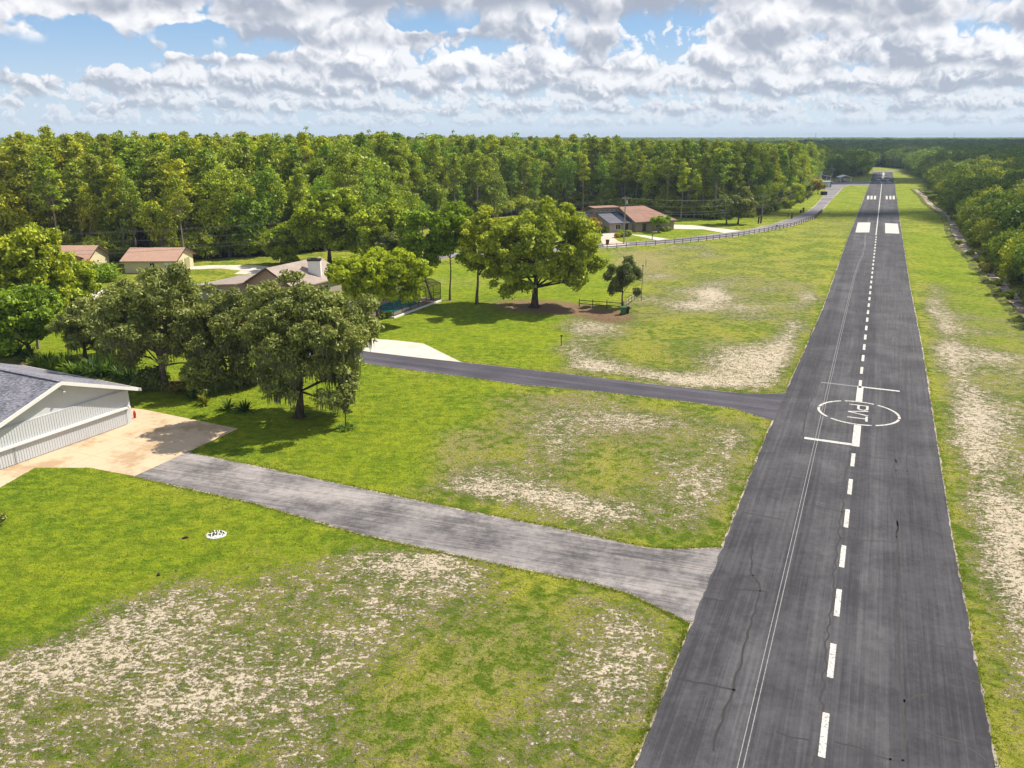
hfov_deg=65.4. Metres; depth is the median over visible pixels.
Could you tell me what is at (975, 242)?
ditch bush
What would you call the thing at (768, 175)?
tall tree
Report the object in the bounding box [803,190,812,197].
edge bush
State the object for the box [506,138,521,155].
tall tree
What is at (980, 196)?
oak tree
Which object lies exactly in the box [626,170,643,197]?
broadleaf tree
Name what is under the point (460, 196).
broadleaf tree
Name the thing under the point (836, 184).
cross road
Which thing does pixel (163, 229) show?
power line
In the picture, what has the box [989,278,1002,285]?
ditch bush
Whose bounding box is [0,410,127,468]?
lower door panel
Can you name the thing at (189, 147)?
tall tree
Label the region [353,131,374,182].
pine tree
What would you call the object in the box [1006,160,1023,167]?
oak tree
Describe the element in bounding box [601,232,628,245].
house patio
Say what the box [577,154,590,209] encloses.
pine tree
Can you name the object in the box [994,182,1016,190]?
oak tree
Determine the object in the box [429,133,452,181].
pine tree
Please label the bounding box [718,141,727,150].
pine tree
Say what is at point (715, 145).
pine tree
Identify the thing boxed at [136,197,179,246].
broadleaf tree
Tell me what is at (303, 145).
pine tree
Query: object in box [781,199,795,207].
edge bush
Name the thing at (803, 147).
tall tree
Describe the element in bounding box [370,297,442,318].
swimming pool
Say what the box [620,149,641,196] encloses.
tall tree
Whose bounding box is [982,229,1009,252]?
oak tree
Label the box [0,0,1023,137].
sky
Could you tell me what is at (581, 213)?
garden tree
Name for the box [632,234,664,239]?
house path
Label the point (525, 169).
pine tree
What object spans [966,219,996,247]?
oak tree
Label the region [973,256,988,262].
bush
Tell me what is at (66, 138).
pine tree
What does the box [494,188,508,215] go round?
broadleaf tree
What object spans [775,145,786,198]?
pine tree
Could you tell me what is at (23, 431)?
upper door panel
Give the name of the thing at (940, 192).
oak tree
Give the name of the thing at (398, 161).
pine tree
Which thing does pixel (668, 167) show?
pine tree
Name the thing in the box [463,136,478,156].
pine tree
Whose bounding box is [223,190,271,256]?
broadleaf tree
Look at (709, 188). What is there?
broadleaf tree
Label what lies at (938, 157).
oak tree
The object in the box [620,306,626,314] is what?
waste bin
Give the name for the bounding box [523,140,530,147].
pine tree
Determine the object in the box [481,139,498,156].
tall tree
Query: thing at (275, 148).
tall tree
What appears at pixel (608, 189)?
broadleaf tree
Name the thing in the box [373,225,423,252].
round tree
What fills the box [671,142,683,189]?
pine tree
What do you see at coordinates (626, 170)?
pine tree
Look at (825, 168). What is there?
broadleaf tree
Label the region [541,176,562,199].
broadleaf tree
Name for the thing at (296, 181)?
pine tree
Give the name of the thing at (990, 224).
oak tree
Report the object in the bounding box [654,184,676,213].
broadleaf tree
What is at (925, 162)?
oak tree
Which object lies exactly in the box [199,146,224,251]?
pine tree
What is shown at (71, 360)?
fern
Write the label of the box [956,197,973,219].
oak tree
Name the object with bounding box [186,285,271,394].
oak tree
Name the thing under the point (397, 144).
pine tree
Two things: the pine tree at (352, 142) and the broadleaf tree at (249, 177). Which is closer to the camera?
the broadleaf tree at (249, 177)
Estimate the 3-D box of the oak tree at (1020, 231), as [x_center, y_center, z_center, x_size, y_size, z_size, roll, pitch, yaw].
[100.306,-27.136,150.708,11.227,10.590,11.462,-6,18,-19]
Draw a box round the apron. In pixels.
[0,408,236,486]
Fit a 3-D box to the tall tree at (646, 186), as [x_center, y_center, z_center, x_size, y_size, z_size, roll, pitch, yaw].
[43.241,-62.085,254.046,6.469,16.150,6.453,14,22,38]
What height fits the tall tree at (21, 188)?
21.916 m
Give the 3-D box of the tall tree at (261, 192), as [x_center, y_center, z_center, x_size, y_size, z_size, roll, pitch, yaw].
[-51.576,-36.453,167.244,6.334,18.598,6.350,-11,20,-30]
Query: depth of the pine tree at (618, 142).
300.69 m
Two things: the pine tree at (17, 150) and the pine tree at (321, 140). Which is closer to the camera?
the pine tree at (17, 150)
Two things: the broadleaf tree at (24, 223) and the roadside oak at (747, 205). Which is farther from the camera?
the roadside oak at (747, 205)
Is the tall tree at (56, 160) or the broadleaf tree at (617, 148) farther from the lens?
the broadleaf tree at (617, 148)
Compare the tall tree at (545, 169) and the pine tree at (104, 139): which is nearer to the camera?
the pine tree at (104, 139)
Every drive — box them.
[188,265,267,273]
[309,351,784,419]
[674,225,739,232]
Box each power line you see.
[61,231,344,251]
[63,223,276,234]
[64,222,277,233]
[65,230,288,243]
[76,233,349,254]
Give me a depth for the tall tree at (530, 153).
278.03 m
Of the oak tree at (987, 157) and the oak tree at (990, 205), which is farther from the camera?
the oak tree at (987, 157)
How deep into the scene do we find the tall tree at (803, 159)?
315.76 m
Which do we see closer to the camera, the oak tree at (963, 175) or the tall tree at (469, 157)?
the tall tree at (469, 157)
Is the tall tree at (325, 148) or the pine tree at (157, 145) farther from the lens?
the tall tree at (325, 148)
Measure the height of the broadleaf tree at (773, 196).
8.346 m
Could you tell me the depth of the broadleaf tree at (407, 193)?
200.22 m
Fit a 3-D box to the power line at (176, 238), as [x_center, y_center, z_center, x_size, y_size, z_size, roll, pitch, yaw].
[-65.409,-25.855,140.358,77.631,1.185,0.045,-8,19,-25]
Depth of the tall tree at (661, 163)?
261.55 m
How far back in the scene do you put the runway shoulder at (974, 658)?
48.76 m
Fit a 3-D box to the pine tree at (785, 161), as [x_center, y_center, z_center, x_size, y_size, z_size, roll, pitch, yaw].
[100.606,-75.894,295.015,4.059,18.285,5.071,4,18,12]
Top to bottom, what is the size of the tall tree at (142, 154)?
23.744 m
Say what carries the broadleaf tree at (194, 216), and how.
on the ground
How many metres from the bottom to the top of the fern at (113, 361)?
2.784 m
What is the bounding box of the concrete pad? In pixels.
[328,336,459,361]
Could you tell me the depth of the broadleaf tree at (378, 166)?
195.83 m
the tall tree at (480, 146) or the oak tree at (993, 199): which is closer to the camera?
the oak tree at (993, 199)
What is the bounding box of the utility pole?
[622,196,628,242]
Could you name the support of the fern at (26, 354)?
on the ground
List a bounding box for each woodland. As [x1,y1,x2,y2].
[0,125,831,261]
[0,137,1023,290]
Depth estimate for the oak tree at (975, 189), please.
242.97 m
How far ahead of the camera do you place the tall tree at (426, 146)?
233.12 m
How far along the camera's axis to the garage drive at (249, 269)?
153.25 m
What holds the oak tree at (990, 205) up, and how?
on the ground
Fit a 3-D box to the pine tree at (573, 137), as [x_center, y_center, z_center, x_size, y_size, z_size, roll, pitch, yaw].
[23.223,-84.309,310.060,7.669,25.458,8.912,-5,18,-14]
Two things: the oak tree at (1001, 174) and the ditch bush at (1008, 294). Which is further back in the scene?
the oak tree at (1001, 174)
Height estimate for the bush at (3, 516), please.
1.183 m
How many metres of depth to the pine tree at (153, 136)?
194.04 m
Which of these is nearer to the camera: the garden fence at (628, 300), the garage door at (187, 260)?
the garden fence at (628, 300)
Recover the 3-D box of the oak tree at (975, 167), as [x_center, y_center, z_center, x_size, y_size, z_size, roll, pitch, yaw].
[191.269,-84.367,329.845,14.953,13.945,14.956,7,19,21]
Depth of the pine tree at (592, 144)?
271.80 m
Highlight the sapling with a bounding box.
[340,392,353,423]
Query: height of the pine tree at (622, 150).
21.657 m
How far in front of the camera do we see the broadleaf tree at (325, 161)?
191.41 m
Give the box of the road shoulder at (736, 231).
[200,187,842,283]
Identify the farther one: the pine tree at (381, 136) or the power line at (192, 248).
the pine tree at (381, 136)
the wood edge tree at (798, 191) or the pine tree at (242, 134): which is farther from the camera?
the wood edge tree at (798, 191)
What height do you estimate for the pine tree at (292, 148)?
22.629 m
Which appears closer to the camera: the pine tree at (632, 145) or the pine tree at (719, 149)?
the pine tree at (719, 149)
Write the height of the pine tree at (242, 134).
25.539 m
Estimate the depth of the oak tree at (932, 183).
329.43 m
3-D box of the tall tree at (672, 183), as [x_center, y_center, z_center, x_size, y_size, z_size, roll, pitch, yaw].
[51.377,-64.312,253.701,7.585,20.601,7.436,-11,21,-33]
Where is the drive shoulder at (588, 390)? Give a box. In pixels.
[365,362,773,420]
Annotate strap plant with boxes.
[182,390,199,401]
[194,393,210,405]
[217,397,238,412]
[231,398,253,414]
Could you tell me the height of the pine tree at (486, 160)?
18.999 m
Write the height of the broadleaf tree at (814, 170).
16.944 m
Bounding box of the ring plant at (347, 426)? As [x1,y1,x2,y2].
[335,421,356,431]
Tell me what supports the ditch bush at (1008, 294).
on the ditch
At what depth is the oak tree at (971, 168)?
312.08 m
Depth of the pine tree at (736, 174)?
247.79 m
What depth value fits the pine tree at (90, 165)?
162.40 m
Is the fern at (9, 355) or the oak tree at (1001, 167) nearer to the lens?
the fern at (9, 355)
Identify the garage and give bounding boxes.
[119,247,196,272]
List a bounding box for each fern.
[0,352,20,358]
[10,340,34,356]
[15,345,39,362]
[22,353,48,367]
[30,351,58,363]
[36,355,63,370]
[46,354,75,371]
[50,350,83,363]
[59,358,84,375]
[69,356,96,376]
[78,353,105,370]
[82,359,110,378]
[89,358,118,377]
[97,352,117,370]
[100,364,128,381]
[113,366,142,384]
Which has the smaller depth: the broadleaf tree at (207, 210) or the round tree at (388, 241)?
the round tree at (388, 241)
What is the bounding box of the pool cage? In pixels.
[342,278,440,315]
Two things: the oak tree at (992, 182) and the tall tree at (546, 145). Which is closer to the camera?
the oak tree at (992, 182)
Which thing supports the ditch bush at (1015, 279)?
on the ground
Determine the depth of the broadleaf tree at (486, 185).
242.62 m
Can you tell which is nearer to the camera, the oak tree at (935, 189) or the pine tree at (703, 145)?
the pine tree at (703, 145)
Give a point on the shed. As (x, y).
(828, 183)
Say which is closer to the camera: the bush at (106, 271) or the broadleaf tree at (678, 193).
the bush at (106, 271)
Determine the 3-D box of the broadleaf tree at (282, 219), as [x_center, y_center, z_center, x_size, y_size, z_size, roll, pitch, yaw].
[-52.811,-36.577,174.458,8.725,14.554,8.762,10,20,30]
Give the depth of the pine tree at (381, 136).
208.81 m
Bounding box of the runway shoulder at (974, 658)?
[631,177,1000,767]
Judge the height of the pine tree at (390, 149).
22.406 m
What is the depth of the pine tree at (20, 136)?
177.95 m
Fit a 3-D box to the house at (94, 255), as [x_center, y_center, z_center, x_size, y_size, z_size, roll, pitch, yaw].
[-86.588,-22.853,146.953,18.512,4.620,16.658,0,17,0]
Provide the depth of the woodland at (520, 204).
242.33 m
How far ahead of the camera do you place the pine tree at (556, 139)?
287.43 m
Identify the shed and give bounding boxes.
[822,181,830,186]
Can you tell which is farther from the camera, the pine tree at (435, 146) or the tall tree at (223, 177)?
the pine tree at (435, 146)
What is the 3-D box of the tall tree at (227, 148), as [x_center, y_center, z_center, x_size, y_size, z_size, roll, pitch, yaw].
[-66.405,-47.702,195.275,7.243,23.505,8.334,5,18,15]
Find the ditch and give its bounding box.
[909,189,1023,329]
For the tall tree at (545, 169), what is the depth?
272.03 m
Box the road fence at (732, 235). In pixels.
[604,209,821,247]
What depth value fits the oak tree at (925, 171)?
386.17 m
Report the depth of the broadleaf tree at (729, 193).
251.61 m
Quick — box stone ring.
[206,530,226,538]
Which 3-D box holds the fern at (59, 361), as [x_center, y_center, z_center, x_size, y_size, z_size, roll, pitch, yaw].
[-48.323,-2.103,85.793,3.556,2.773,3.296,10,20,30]
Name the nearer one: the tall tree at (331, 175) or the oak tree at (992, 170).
the tall tree at (331, 175)
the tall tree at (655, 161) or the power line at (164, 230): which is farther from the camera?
the tall tree at (655, 161)
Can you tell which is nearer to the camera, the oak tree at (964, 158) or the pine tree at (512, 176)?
the pine tree at (512, 176)
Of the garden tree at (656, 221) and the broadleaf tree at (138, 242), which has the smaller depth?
the broadleaf tree at (138, 242)
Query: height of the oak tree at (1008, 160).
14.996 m
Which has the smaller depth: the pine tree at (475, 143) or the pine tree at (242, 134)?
the pine tree at (242, 134)
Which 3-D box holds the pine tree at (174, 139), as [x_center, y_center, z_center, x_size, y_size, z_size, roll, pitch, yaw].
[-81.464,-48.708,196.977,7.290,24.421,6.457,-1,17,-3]
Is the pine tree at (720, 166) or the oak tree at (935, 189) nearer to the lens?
the pine tree at (720, 166)
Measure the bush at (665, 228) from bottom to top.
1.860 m
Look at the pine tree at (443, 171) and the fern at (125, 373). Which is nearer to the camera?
the fern at (125, 373)
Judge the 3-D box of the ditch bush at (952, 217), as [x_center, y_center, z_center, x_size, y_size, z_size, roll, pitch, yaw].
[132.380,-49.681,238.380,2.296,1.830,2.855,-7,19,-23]
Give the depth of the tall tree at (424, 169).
236.37 m
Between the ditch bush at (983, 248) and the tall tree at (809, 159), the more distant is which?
the tall tree at (809, 159)
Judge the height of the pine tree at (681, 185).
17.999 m
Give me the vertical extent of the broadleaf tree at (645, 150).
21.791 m
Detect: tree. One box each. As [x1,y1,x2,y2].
[0,147,27,208]
[0,181,28,241]
[0,222,78,315]
[0,283,65,360]
[1,146,33,221]
[2,148,31,212]
[3,205,42,241]
[4,141,37,221]
[8,138,25,165]
[10,130,35,221]
[13,218,30,230]
[23,138,69,184]
[23,144,48,217]
[28,155,71,227]
[28,156,52,227]
[28,183,62,231]
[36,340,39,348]
[38,139,68,226]
[38,178,93,237]
[39,163,68,226]
[40,136,60,225]
[44,295,116,362]
[54,133,85,175]
[58,180,102,240]
[60,162,90,241]
[61,140,89,223]
[61,155,91,234]
[66,259,103,302]
[73,186,101,236]
[80,153,108,217]
[80,262,223,391]
[81,142,96,228]
[87,141,103,179]
[88,166,107,217]
[91,191,131,257]
[91,277,135,310]
[93,133,119,154]
[93,146,158,244]
[96,156,130,248]
[97,145,116,228]
[100,157,131,253]
[110,129,136,243]
[113,170,143,246]
[113,186,144,244]
[120,178,162,246]
[122,155,157,246]
[126,137,147,241]
[127,138,154,235]
[127,145,151,179]
[136,155,168,246]
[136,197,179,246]
[144,132,158,153]
[149,140,172,175]
[149,152,187,239]
[150,176,214,255]
[152,139,173,162]
[154,150,174,226]
[156,131,174,232]
[161,138,200,226]
[165,172,193,246]
[166,158,195,246]
[168,135,179,147]
[168,138,195,227]
[177,153,199,229]
[185,159,204,219]
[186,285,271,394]
[190,138,203,221]
[194,145,216,228]
[194,148,244,218]
[194,197,232,256]
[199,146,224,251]
[200,134,217,234]
[200,154,228,253]
[201,164,238,256]
[211,142,227,234]
[216,141,254,214]
[220,173,264,225]
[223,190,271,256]
[225,141,252,154]
[225,168,258,222]
[228,131,260,172]
[233,217,261,229]
[234,136,253,172]
[235,143,255,190]
[237,268,384,419]
[248,165,281,242]
[251,146,280,172]
[254,185,292,229]
[255,136,280,185]
[260,132,289,170]
[260,137,274,165]
[260,223,300,264]
[261,164,288,225]
[275,142,298,182]
[276,162,304,191]
[277,177,315,223]
[279,143,310,198]
[280,186,366,263]
[281,152,323,204]
[283,133,297,145]
[287,162,308,207]
[294,131,314,185]
[296,125,315,158]
[304,158,329,240]
[307,135,332,159]
[307,147,341,187]
[308,176,330,251]
[314,136,327,160]
[315,142,337,172]
[315,167,336,190]
[323,164,347,190]
[324,246,437,319]
[327,136,364,175]
[330,153,361,248]
[342,140,362,175]
[346,155,364,195]
[349,198,407,255]
[350,145,401,200]
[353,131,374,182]
[356,167,377,203]
[358,195,371,205]
[361,168,382,193]
[366,193,387,220]
[367,139,384,177]
[368,180,406,209]
[373,131,391,177]
[373,172,389,201]
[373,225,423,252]
[376,137,413,195]
[384,144,408,183]
[386,131,408,171]
[391,141,413,196]
[393,184,421,221]
[395,139,411,185]
[395,209,449,299]
[402,137,423,196]
[406,139,425,195]
[409,152,427,209]
[412,170,441,224]
[412,197,429,229]
[418,135,440,187]
[418,141,432,199]
[421,182,449,211]
[422,137,443,180]
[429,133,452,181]
[429,153,447,179]
[429,200,474,299]
[434,150,450,184]
[440,158,451,201]
[443,152,466,201]
[445,181,465,203]
[446,138,465,184]
[447,147,462,184]
[448,145,462,182]
[454,136,467,191]
[455,204,503,304]
[460,136,468,201]
[460,155,478,207]
[460,161,479,207]
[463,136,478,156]
[463,153,480,206]
[467,149,487,209]
[468,138,483,198]
[476,173,508,217]
[477,137,488,194]
[479,155,495,192]
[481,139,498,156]
[483,157,499,191]
[483,195,608,308]
[484,134,500,167]
[488,151,501,201]
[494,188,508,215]
[495,146,515,189]
[497,137,505,164]
[499,152,517,196]
[503,141,518,179]
[503,155,518,214]
[503,175,526,212]
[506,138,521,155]
[510,132,522,148]
[512,158,522,192]
[513,152,531,195]
[515,152,533,195]
[519,144,532,191]
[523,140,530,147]
[524,147,537,186]
[525,158,556,196]
[525,188,538,205]
[527,161,541,209]
[531,136,544,153]
[536,148,548,187]
[539,142,548,149]
[540,162,552,193]
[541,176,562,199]
[545,148,557,179]
[549,134,562,185]
[553,142,581,191]
[554,152,571,189]
[555,145,568,196]
[557,154,577,201]
[563,133,579,143]
[563,142,598,191]
[565,152,582,201]
[565,211,586,225]
[570,143,582,182]
[571,151,582,207]
[577,148,590,192]
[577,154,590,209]
[582,142,591,193]
[583,133,598,186]
[583,135,602,200]
[584,167,595,205]
[586,149,599,194]
[588,217,601,228]
[594,155,612,204]
[597,179,622,202]
[598,136,615,188]
[603,161,619,192]
[603,255,642,305]
[604,144,621,188]
[614,138,622,149]
[614,152,622,190]
[615,144,632,196]
[617,155,632,197]
[620,140,631,186]
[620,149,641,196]
[620,152,633,195]
[620,182,639,197]
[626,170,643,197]
[628,138,636,152]
[630,145,646,200]
[634,139,648,203]
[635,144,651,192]
[640,163,659,206]
[641,182,661,205]
[642,156,660,205]
[647,147,658,173]
[648,142,668,173]
[649,215,670,231]
[653,176,665,196]
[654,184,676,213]
[657,149,678,212]
[657,158,670,190]
[663,149,682,198]
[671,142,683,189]
[673,185,694,202]
[676,158,691,217]
[678,138,701,215]
[678,150,696,216]
[679,138,697,169]
[689,169,703,217]
[693,164,728,203]
[695,138,709,164]
[696,151,714,216]
[706,152,725,218]
[708,141,719,166]
[708,147,726,198]
[716,147,735,217]
[716,186,731,198]
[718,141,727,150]
[726,165,757,194]
[729,140,748,193]
[729,152,749,194]
[730,153,745,212]
[743,141,760,183]
[745,143,761,192]
[745,155,759,186]
[751,183,772,214]
[755,148,770,210]
[757,143,770,156]
[757,156,775,197]
[766,186,778,203]
[767,148,781,179]
[768,181,781,200]
[769,145,779,165]
[769,164,783,190]
[772,176,790,201]
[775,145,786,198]
[776,189,785,200]
[779,141,786,166]
[780,153,789,176]
[781,172,797,186]
[783,142,797,175]
[785,183,804,201]
[790,158,804,182]
[793,143,803,166]
[796,154,809,184]
[800,144,807,167]
[805,142,818,167]
[805,165,813,180]
[806,151,811,176]
[806,184,811,199]
[808,157,821,177]
[812,157,819,176]
[812,179,826,193]
[817,148,826,178]
[818,144,827,162]
[818,149,827,175]
[856,153,873,175]
[918,159,930,173]
[918,161,932,169]
[923,166,939,185]
[926,173,945,193]
[928,153,952,164]
[928,160,962,174]
[929,154,956,167]
[929,177,943,192]
[933,184,942,199]
[934,179,949,197]
[939,191,969,215]
[943,168,979,189]
[944,165,987,179]
[947,156,966,160]
[947,163,972,175]
[947,177,970,188]
[949,167,975,182]
[952,157,971,162]
[953,205,982,233]
[956,173,987,194]
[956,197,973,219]
[956,200,984,212]
[958,160,985,167]
[961,167,992,177]
[961,202,982,211]
[962,178,1000,193]
[963,214,982,238]
[966,187,1002,203]
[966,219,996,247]
[969,154,990,159]
[970,164,989,171]
[971,181,990,194]
[971,190,998,204]
[971,214,993,245]
[972,161,997,168]
[973,184,1003,197]
[975,218,1002,253]
[978,191,1019,208]
[979,191,1003,206]
[980,158,991,163]
[980,193,1022,219]
[982,187,1018,218]
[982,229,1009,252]
[983,229,1005,253]
[983,231,1023,269]
[984,167,1000,174]
[987,170,1006,177]
[988,227,1016,268]
[990,154,1006,161]
[992,193,1023,234]
[993,165,1005,171]
[994,168,1012,178]
[994,174,1020,183]
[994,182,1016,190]
[997,229,1023,280]
[998,157,1014,166]
[999,206,1023,231]
[1001,169,1023,180]
[1003,245,1023,279]
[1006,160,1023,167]
[1007,188,1023,195]
[1007,224,1023,237]
[1008,179,1023,191]
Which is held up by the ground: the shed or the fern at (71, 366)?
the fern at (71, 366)
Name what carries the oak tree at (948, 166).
on the ground
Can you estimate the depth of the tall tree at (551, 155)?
278.66 m
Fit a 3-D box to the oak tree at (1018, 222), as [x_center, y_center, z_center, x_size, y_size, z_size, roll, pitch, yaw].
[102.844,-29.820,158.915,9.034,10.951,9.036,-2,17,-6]
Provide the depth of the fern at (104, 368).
83.49 m
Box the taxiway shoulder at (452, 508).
[134,452,719,621]
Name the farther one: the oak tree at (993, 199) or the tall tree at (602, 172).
the tall tree at (602, 172)
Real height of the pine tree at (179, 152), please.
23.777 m
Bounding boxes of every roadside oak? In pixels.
[710,194,741,224]
[733,186,758,223]
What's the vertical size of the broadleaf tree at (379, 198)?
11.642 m
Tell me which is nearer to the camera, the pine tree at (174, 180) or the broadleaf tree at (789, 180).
the pine tree at (174, 180)
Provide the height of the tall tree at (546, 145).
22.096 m
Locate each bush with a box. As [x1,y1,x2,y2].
[0,512,7,523]
[89,260,121,282]
[129,362,170,391]
[166,379,186,392]
[379,310,392,318]
[617,230,627,236]
[660,226,672,231]
[758,203,774,213]
[769,201,782,210]
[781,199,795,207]
[795,194,805,201]
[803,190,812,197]
[949,215,957,220]
[954,239,962,243]
[965,250,974,254]
[968,236,978,246]
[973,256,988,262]
[977,261,995,271]
[981,244,989,254]
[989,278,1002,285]
[1000,290,1015,298]
[1007,273,1023,281]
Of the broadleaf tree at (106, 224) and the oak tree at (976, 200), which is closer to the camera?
the broadleaf tree at (106, 224)
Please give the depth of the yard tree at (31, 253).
97.22 m
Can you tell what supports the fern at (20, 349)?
on the ground
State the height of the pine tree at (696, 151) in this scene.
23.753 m
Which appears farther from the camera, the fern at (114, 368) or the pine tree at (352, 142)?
the pine tree at (352, 142)
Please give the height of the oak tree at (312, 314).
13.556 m
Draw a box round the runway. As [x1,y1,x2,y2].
[635,171,994,767]
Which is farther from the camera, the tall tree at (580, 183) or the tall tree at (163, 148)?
the tall tree at (580, 183)
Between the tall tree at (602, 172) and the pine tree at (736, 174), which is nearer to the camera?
the pine tree at (736, 174)
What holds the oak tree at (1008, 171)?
on the ground
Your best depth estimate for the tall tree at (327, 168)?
184.18 m
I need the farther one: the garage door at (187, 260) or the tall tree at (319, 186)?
the tall tree at (319, 186)
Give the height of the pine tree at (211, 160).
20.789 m
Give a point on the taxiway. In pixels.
(675, 582)
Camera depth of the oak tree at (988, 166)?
346.77 m
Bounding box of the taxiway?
[136,453,722,621]
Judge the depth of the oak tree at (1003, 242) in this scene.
149.97 m
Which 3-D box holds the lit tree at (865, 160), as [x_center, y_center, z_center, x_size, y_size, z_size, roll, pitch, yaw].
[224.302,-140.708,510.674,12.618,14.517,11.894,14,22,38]
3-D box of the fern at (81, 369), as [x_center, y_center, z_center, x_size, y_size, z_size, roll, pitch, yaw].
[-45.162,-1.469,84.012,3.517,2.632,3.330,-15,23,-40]
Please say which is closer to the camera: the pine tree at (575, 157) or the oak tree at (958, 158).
the pine tree at (575, 157)
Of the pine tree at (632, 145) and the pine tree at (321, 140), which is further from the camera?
the pine tree at (632, 145)
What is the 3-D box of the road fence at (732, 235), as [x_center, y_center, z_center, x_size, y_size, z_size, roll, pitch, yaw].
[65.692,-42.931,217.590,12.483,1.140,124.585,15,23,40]
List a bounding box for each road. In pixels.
[68,187,841,306]
[821,180,869,189]
[873,171,910,171]
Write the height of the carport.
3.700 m
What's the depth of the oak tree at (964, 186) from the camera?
254.72 m
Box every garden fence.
[579,299,622,308]
[623,295,634,305]
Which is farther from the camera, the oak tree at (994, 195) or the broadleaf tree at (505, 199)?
the broadleaf tree at (505, 199)
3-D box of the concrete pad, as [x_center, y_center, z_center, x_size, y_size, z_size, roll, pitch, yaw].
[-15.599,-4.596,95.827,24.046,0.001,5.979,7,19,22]
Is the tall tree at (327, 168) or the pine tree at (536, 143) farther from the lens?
the pine tree at (536, 143)
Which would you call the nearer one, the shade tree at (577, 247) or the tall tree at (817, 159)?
the shade tree at (577, 247)
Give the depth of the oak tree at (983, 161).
384.75 m
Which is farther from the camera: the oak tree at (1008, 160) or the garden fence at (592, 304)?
the oak tree at (1008, 160)
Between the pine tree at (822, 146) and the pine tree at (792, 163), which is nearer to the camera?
the pine tree at (792, 163)
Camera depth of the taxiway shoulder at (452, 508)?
51.39 m
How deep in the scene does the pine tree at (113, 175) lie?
158.39 m
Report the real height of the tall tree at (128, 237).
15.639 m
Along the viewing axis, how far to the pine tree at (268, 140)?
188.90 m
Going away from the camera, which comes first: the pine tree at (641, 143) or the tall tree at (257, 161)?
the tall tree at (257, 161)
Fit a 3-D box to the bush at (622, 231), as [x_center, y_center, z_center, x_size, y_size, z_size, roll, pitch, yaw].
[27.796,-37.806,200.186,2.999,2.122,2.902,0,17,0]
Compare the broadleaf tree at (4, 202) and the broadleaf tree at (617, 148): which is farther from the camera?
the broadleaf tree at (617, 148)
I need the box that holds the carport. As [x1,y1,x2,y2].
[836,175,852,181]
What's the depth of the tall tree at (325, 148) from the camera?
193.27 m
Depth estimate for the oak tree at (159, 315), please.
74.82 m
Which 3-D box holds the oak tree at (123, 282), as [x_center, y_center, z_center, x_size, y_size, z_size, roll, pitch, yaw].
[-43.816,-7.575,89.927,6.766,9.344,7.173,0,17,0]
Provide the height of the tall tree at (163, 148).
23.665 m
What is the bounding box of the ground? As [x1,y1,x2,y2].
[0,163,1023,767]
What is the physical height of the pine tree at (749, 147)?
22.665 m
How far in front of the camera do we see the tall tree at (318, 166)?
185.95 m
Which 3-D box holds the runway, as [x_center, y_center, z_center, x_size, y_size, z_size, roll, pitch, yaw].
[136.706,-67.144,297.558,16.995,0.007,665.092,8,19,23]
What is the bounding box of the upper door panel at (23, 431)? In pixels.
[0,391,125,447]
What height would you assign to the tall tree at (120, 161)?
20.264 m
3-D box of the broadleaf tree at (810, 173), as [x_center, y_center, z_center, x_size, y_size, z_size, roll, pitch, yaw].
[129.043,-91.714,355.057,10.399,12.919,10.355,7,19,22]
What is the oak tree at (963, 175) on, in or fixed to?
on the ground
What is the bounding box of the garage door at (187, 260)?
[184,257,189,268]
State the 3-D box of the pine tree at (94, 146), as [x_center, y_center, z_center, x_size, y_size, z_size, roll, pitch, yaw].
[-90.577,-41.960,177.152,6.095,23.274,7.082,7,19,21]
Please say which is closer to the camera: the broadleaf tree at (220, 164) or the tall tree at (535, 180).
the broadleaf tree at (220, 164)
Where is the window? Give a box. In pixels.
[615,224,620,229]
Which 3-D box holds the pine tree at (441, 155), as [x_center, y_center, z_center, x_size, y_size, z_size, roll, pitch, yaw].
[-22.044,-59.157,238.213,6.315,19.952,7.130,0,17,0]
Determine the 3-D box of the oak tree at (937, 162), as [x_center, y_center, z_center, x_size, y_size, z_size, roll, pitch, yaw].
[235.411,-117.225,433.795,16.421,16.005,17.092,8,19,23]
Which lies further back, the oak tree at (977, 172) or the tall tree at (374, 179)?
the oak tree at (977, 172)
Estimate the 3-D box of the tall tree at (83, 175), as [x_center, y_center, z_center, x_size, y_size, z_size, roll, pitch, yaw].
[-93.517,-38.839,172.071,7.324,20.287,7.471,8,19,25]
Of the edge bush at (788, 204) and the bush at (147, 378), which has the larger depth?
the edge bush at (788, 204)
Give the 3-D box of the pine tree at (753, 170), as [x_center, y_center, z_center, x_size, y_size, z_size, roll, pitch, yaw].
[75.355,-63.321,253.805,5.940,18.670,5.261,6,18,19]
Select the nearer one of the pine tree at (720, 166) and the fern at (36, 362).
the fern at (36, 362)
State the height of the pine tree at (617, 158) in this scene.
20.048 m
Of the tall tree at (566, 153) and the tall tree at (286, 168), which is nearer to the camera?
the tall tree at (286, 168)
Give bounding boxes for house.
[58,245,112,263]
[199,257,341,300]
[562,205,677,232]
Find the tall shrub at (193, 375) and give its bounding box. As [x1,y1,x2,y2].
[178,356,210,398]
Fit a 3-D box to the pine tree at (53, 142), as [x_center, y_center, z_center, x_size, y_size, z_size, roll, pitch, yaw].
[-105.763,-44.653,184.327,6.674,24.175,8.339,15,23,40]
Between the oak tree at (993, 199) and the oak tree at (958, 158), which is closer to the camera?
the oak tree at (993, 199)
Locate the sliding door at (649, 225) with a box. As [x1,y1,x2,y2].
[646,223,651,230]
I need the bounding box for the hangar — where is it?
[0,363,140,469]
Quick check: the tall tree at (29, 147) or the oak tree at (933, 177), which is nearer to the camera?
the tall tree at (29, 147)
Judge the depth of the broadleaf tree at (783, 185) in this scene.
288.99 m
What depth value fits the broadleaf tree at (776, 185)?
282.53 m
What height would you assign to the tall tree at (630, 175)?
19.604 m

